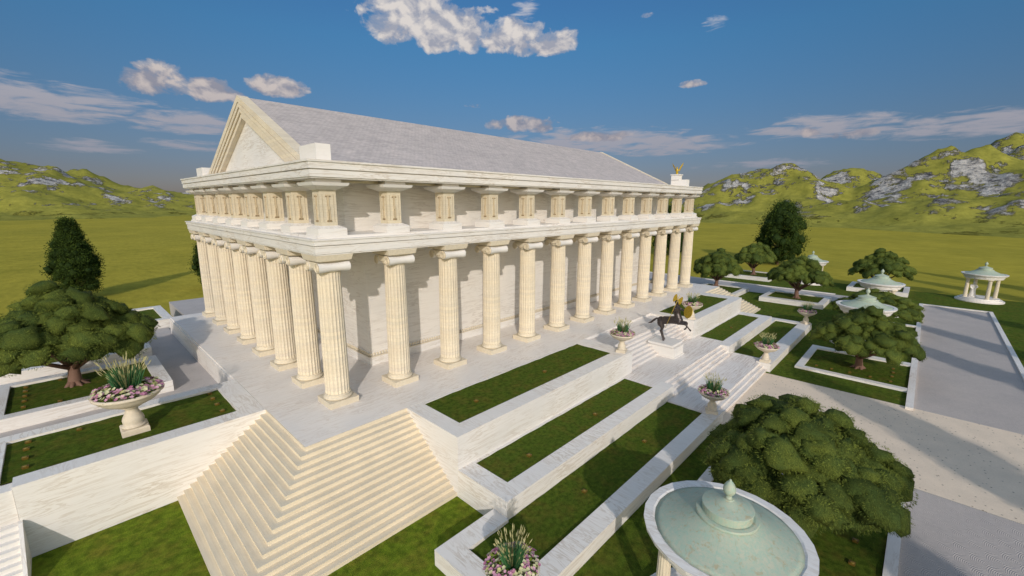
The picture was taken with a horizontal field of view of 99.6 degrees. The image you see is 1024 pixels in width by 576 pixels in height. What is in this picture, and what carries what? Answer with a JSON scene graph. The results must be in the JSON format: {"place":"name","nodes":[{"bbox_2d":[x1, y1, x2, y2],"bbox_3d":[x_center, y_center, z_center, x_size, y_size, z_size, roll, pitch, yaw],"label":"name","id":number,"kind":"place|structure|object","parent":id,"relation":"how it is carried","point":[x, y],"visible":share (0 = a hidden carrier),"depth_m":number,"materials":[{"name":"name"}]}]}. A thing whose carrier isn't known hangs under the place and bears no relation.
{"place":"outdoors","nodes":[
{"label":"outdoors","id":0,"kind":"place"},
{"bbox_2d":[21,464,28,469],"bbox_3d":[-20.732,7.621,18.444,0.220,0.130,0.220,11,15,43],"label":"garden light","id":1,"kind":"object","parent":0,"point":[24,466],"visible":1,"depth_m":18.40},
{"bbox_2d":[0,297,217,437],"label":"raised path","id":2,"kind":"structure","parent":0,"point":[184,368],"depth_m":34.09,"materials":[{"name":"grey stone"}]},
{"bbox_2d":[0,343,152,384],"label":"planting bed","id":3,"kind":"object","parent":2,"relation":"on","point":[40,371],"visible":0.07,"depth_m":31.82,"materials":[{"name":"white stone"}]},
{"bbox_2d":[0,355,173,432],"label":"planting bed","id":4,"kind":"object","parent":2,"relation":"on","point":[44,394],"visible":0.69,"depth_m":27.23,"materials":[{"name":"white stone"}]},
{"bbox_2d":[0,280,160,387],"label":"broad tree","id":5,"kind":"object","parent":4,"relation":"on","point":[72,330],"visible":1,"depth_m":26.58,"materials":[{"name":"green plant"}]},
{"bbox_2d":[31,496,483,575],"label":"front lawn","id":6,"kind":"structure","parent":0,"point":[160,541],"depth_m":18.06,"materials":[{"name":"green plant"}]},
{"bbox_2d":[0,520,31,575],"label":"garden steps","id":7,"kind":"structure","parent":6,"relation":"on","point":[15,556],"depth_m":16.66,"materials":[{"name":"stone"}]},
{"bbox_2d":[0,379,265,557],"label":"planting bed","id":8,"kind":"object","parent":6,"relation":"on","point":[95,474],"visible":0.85,"depth_m":20.02,"materials":[{"name":"white stone"}]},
{"bbox_2d":[88,352,165,437],"bbox_3d":[-18.715,5.127,21.123,2.998,3.978,2.952,11,15,43],"label":"flower urn","id":9,"kind":"object","parent":8,"relation":"on","point":[131,392],"visible":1,"depth_m":20.82,"materials":[{"name":"stone"}]},
{"bbox_2d":[177,408,456,575],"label":"corner stairs","id":10,"kind":"structure","parent":6,"relation":"on","point":[267,493],"depth_m":19.42,"materials":[{"name":"beige stone"}]},
{"bbox_2d":[882,502,904,575],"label":"kerb","id":11,"kind":"structure","parent":6,"relation":"on","point":[891,558],"depth_m":17.70,"materials":[{"name":"stone"}]},
{"bbox_2d":[0,132,1023,237],"bbox_3d":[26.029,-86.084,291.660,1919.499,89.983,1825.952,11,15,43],"label":"hills","id":12,"kind":"structure","parent":0,"point":[978,191],"depth_m":345.71,"materials":[{"name":"green plant"}]},
{"bbox_2d":[0,215,1023,317],"bbox_3d":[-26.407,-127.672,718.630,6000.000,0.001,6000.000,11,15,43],"label":"meadow ground","id":13,"kind":"structure","parent":0,"point":[147,260],"depth_m":122.39,"materials":[{"name":"green plant"}]},
{"bbox_2d":[39,215,105,292],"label":"tall tree","id":14,"kind":"object","parent":13,"relation":"on","point":[74,260],"visible":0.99,"depth_m":62.04,"materials":[{"name":"green plant"}]},
{"bbox_2d":[132,305,171,329],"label":"planting bed","id":15,"kind":"object","parent":13,"relation":"on","point":[160,315],"visible":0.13,"depth_m":46.28,"materials":[{"name":"white stone"}]},
{"bbox_2d":[187,240,201,283],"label":"tall tree","id":16,"kind":"object","parent":13,"relation":"on","point":[196,265],"visible":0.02,"depth_m":70.34,"materials":[{"name":"green plant"}]},
{"bbox_2d":[169,95,717,446],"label":"temple","id":17,"kind":"structure","parent":13,"relation":"on","point":[357,270],"depth_m":31.34,"materials":[{"name":"stone"}]},
{"bbox_2d":[671,163,683,179],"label":"eagle statue","id":18,"kind":"object","parent":17,"relation":"on","point":[676,176],"visible":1,"depth_m":56.53,"materials":[{"name":"stone"}]},
{"bbox_2d":[651,204,683,255],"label":"tall tree","id":19,"kind":"object","parent":13,"relation":"on","point":[668,235],"visible":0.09,"depth_m":118.48,"materials":[{"name":"green plant"}]},
{"bbox_2d":[650,272,834,294],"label":"kerb","id":20,"kind":"structure","parent":13,"relation":"on","point":[761,285],"depth_m":76.24,"materials":[{"name":"stone"}]},
{"bbox_2d":[751,198,811,264],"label":"tall tree","id":21,"kind":"object","parent":13,"relation":"on","point":[784,219],"visible":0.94,"depth_m":99.67,"materials":[{"name":"green plant"}]},
{"bbox_2d":[0,0,1023,197],"label":"sky","id":22,"kind":"structure","parent":0,"point":[134,93],"materials":[{"name":"blue"}]},
{"bbox_2d":[649,273,848,300],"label":"side path","id":23,"kind":"structure","parent":0,"point":[759,289],"depth_m":74.87,"materials":[{"name":"grey stone"}]},
{"bbox_2d":[534,275,1023,575],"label":"garden lawn","id":24,"kind":"structure","parent":0,"point":[628,547],"depth_m":35.68,"materials":[{"name":"green plant"}]},
{"bbox_2d":[407,339,632,496],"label":"terrace","id":25,"kind":"structure","parent":24,"relation":"on","point":[459,428],"depth_m":25.23,"materials":[{"name":"white stone"}]},
{"bbox_2d":[610,317,634,353],"bbox_3d":[8.302,3.490,32.558,2.008,2.706,2.039,6,13,27],"label":"flower urn","id":26,"kind":"object","parent":25,"relation":"on","point":[621,334],"visible":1,"depth_m":32.30,"materials":[{"name":"stone"}]},
{"bbox_2d":[458,378,673,525],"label":"terrace","id":27,"kind":"structure","parent":24,"relation":"on","point":[509,479],"depth_m":23.13,"materials":[{"name":"white stone"}]},
{"bbox_2d":[434,402,723,575],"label":"terrace","id":28,"kind":"structure","parent":24,"relation":"on","point":[570,527],"depth_m":20.13,"materials":[{"name":"white stone"}]},
{"bbox_2d":[483,524,540,575],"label":"flower urn","id":29,"kind":"object","parent":28,"relation":"on","point":[508,558],"visible":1,"depth_m":14.60,"materials":[{"name":"stone"}]},
{"bbox_2d":[697,372,729,414],"bbox_3d":[13.240,6.891,28.444,2.008,2.706,2.039,4,12,19],"label":"flower urn","id":30,"kind":"object","parent":28,"relation":"on","point":[713,391],"visible":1,"depth_m":28.23,"materials":[{"name":"stone"}]},
{"bbox_2d":[589,315,766,414],"bbox_3d":[13.986,5.873,36.744,10.990,3.120,14.446,11,15,43],"label":"central stairway","id":31,"kind":"object","parent":24,"relation":"on","point":[692,366],"visible":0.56,"depth_m":35.61,"materials":[{"name":"stone"}]},
{"bbox_2d":[648,294,692,358],"bbox_3d":[13.469,2.983,36.974,3.940,5.501,2.100,11,15,43],"label":"centaur statue","id":32,"kind":"object","parent":31,"relation":"on","point":[667,347],"visible":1,"depth_m":36.63,"materials":[{"name":"stone"}]},
{"bbox_2d":[651,292,741,338],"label":"terrace","id":33,"kind":"structure","parent":24,"relation":"on","point":[714,310],"depth_m":46.30,"materials":[{"name":"white stone"}]},
{"bbox_2d":[682,292,702,319],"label":"flower urn","id":34,"kind":"object","parent":33,"relation":"on","point":[694,304],"visible":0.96,"depth_m":41.69,"materials":[{"name":"stone"}]},
{"bbox_2d":[703,282,748,296],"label":"planting bed","id":35,"kind":"object","parent":24,"relation":"on","point":[737,291],"visible":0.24,"depth_m":70.68,"materials":[{"name":"white stone"}]},
{"bbox_2d":[693,248,743,286],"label":"broad tree","id":36,"kind":"object","parent":35,"relation":"on","point":[719,263],"visible":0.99,"depth_m":70.48,"materials":[{"name":"green plant"}]},
{"bbox_2d":[644,479,818,575],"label":"gazebo","id":37,"kind":"object","parent":24,"relation":"on","point":[706,528],"visible":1,"depth_m":13.12,"materials":[{"name":"stone"}]},
{"bbox_2d":[705,286,760,313],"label":"corner stairs","id":38,"kind":"structure","parent":24,"relation":"on","point":[747,307],"depth_m":57.62,"materials":[{"name":"beige stone"}]},
{"bbox_2d":[698,312,771,353],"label":"terrace","id":39,"kind":"structure","parent":24,"relation":"on","point":[747,327],"depth_m":44.88,"materials":[{"name":"white stone"}]},
{"bbox_2d":[725,270,771,281],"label":"planting bed","id":40,"kind":"object","parent":24,"relation":"on","point":[759,276],"visible":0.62,"depth_m":83.57,"materials":[{"name":"white stone"}]},
{"bbox_2d":[734,242,776,274],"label":"broad tree","id":41,"kind":"object","parent":40,"relation":"on","point":[753,254],"visible":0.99,"depth_m":82.45,"materials":[{"name":"green plant"}]},
{"bbox_2d":[734,317,811,371],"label":"terrace","id":42,"kind":"structure","parent":24,"relation":"on","point":[789,335],"depth_m":44.37,"materials":[{"name":"white stone"}]},
{"bbox_2d":[754,332,779,362],"bbox_3d":[22.167,5.106,37.629,2.008,2.706,2.039,-10,15,-43],"label":"flower urn","id":43,"kind":"object","parent":42,"relation":"on","point":[766,346],"visible":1,"depth_m":37.42,"materials":[{"name":"stone"}]},
{"bbox_2d":[797,302,816,323],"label":"flower urn","id":44,"kind":"object","parent":42,"relation":"on","point":[806,311],"visible":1,"depth_m":49.41,"materials":[{"name":"stone"}]},
{"bbox_2d":[697,466,887,575],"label":"planting bed","id":45,"kind":"object","parent":24,"relation":"on","point":[838,552],"visible":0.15,"depth_m":18.05,"materials":[{"name":"green plant"}]},
{"bbox_2d":[702,393,918,539],"bbox_3d":[12.613,7.851,19.466,7.742,6.115,8.716,-1,11,-8],"label":"broad tree","id":46,"kind":"object","parent":45,"relation":"on","point":[806,465],"visible":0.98,"depth_m":17.28,"materials":[{"name":"green plant"}]},
{"bbox_2d":[848,560,855,566],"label":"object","id":47,"kind":"object","parent":45,"relation":"on","point":[851,563],"visible":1,"depth_m":17.35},
{"bbox_2d":[759,290,831,309],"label":"planting bed","id":48,"kind":"object","parent":24,"relation":"on","point":[786,298],"visible":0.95,"depth_m":63.61,"materials":[{"name":"white stone"}]},
{"bbox_2d":[766,255,833,298],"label":"broad tree","id":49,"kind":"object","parent":48,"relation":"on","point":[804,269],"visible":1,"depth_m":61.58,"materials":[{"name":"green plant"}]},
{"bbox_2d":[799,251,828,285],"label":"gazebo","id":50,"kind":"object","parent":24,"relation":"on","point":[822,262],"visible":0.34,"depth_m":77.49,"materials":[{"name":"teal stone"}]},
{"bbox_2d":[795,345,910,392],"bbox_3d":[30.585,6.971,38.811,7.450,0.280,8.100,11,15,43],"label":"planting bed","id":51,"kind":"object","parent":24,"relation":"on","point":[879,370],"visible":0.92,"depth_m":38.12,"materials":[{"name":"white stone"}]},
{"bbox_2d":[807,305,926,369],"bbox_3d":[30.729,4.337,37.477,7.600,6.036,8.037,-11,16,-44],"label":"broad tree","id":52,"kind":"object","parent":51,"relation":"on","point":[853,330],"visible":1,"depth_m":35.94,"materials":[{"name":"green plant"}]},
{"bbox_2d":[831,288,897,343],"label":"gazebo","id":53,"kind":"object","parent":24,"relation":"on","point":[859,301],"visible":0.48,"depth_m":43.53,"materials":[{"name":"teal stone"}]},
{"bbox_2d":[846,281,909,296],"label":"planting bed","id":54,"kind":"object","parent":24,"relation":"on","point":[856,287],"visible":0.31,"depth_m":71.53,"materials":[{"name":"white stone"}]},
{"bbox_2d":[847,248,917,279],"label":"broad tree","id":55,"kind":"object","parent":54,"relation":"on","point":[877,261],"visible":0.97,"depth_m":68.87,"materials":[{"name":"green plant"}]},
{"bbox_2d":[857,269,905,317],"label":"gazebo","id":56,"kind":"object","parent":24,"relation":"on","point":[881,281],"visible":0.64,"depth_m":56.15,"materials":[{"name":"teal stone"}]},
{"bbox_2d":[906,324,915,330],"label":"planting bed","id":57,"kind":"object","parent":24,"relation":"on","point":[913,327],"visible":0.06,"depth_m":50.80,"materials":[{"name":"white stone"}]},
{"bbox_2d":[830,288,925,323],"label":"broad tree","id":58,"kind":"object","parent":57,"relation":"on","point":[909,310],"visible":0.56,"depth_m":47.82,"materials":[{"name":"green plant"}]},
{"bbox_2d":[905,303,922,410],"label":"kerb","id":59,"kind":"structure","parent":24,"relation":"on","point":[909,404],"depth_m":35.25,"materials":[{"name":"stone"}]},
{"bbox_2d":[923,304,988,312],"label":"kerb","id":60,"kind":"structure","parent":24,"relation":"on","point":[956,308],"depth_m":60.08,"materials":[{"name":"stone"}]},
{"bbox_2d":[954,262,1008,304],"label":"gazebo","id":61,"kind":"object","parent":24,"relation":"on","point":[989,274],"visible":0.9,"depth_m":63.93,"materials":[{"name":"beige stone"}]},
{"bbox_2d":[967,281,977,296],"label":"garden statue","id":62,"kind":"object","parent":61,"relation":"on","point":[972,291],"visible":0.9,"depth_m":65.21,"materials":[{"name":"stone"}]},
{"bbox_2d":[989,312,1023,380],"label":"kerb","id":63,"kind":"structure","parent":24,"relation":"on","point":[1015,358],"depth_m":43.84,"materials":[{"name":"stone"}]},
{"bbox_2d":[852,537,858,543],"bbox_3d":[14.733,10.832,18.572,0.220,0.130,0.220,11,15,43],"label":"garden light","id":64,"kind":"object","parent":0,"point":[855,540],"visible":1,"depth_m":18.53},
{"bbox_2d":[720,373,1023,523],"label":"gravel path","id":65,"kind":"structure","parent":0,"point":[974,465],"depth_m":26.11,"materials":[{"name":"beige gravel"}]},
{"bbox_2d":[898,305,1023,575],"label":"paved road","id":66,"kind":"structure","parent":0,"point":[967,370],"depth_m":30.39,"materials":[{"name":"grey concrete"}]}
]}

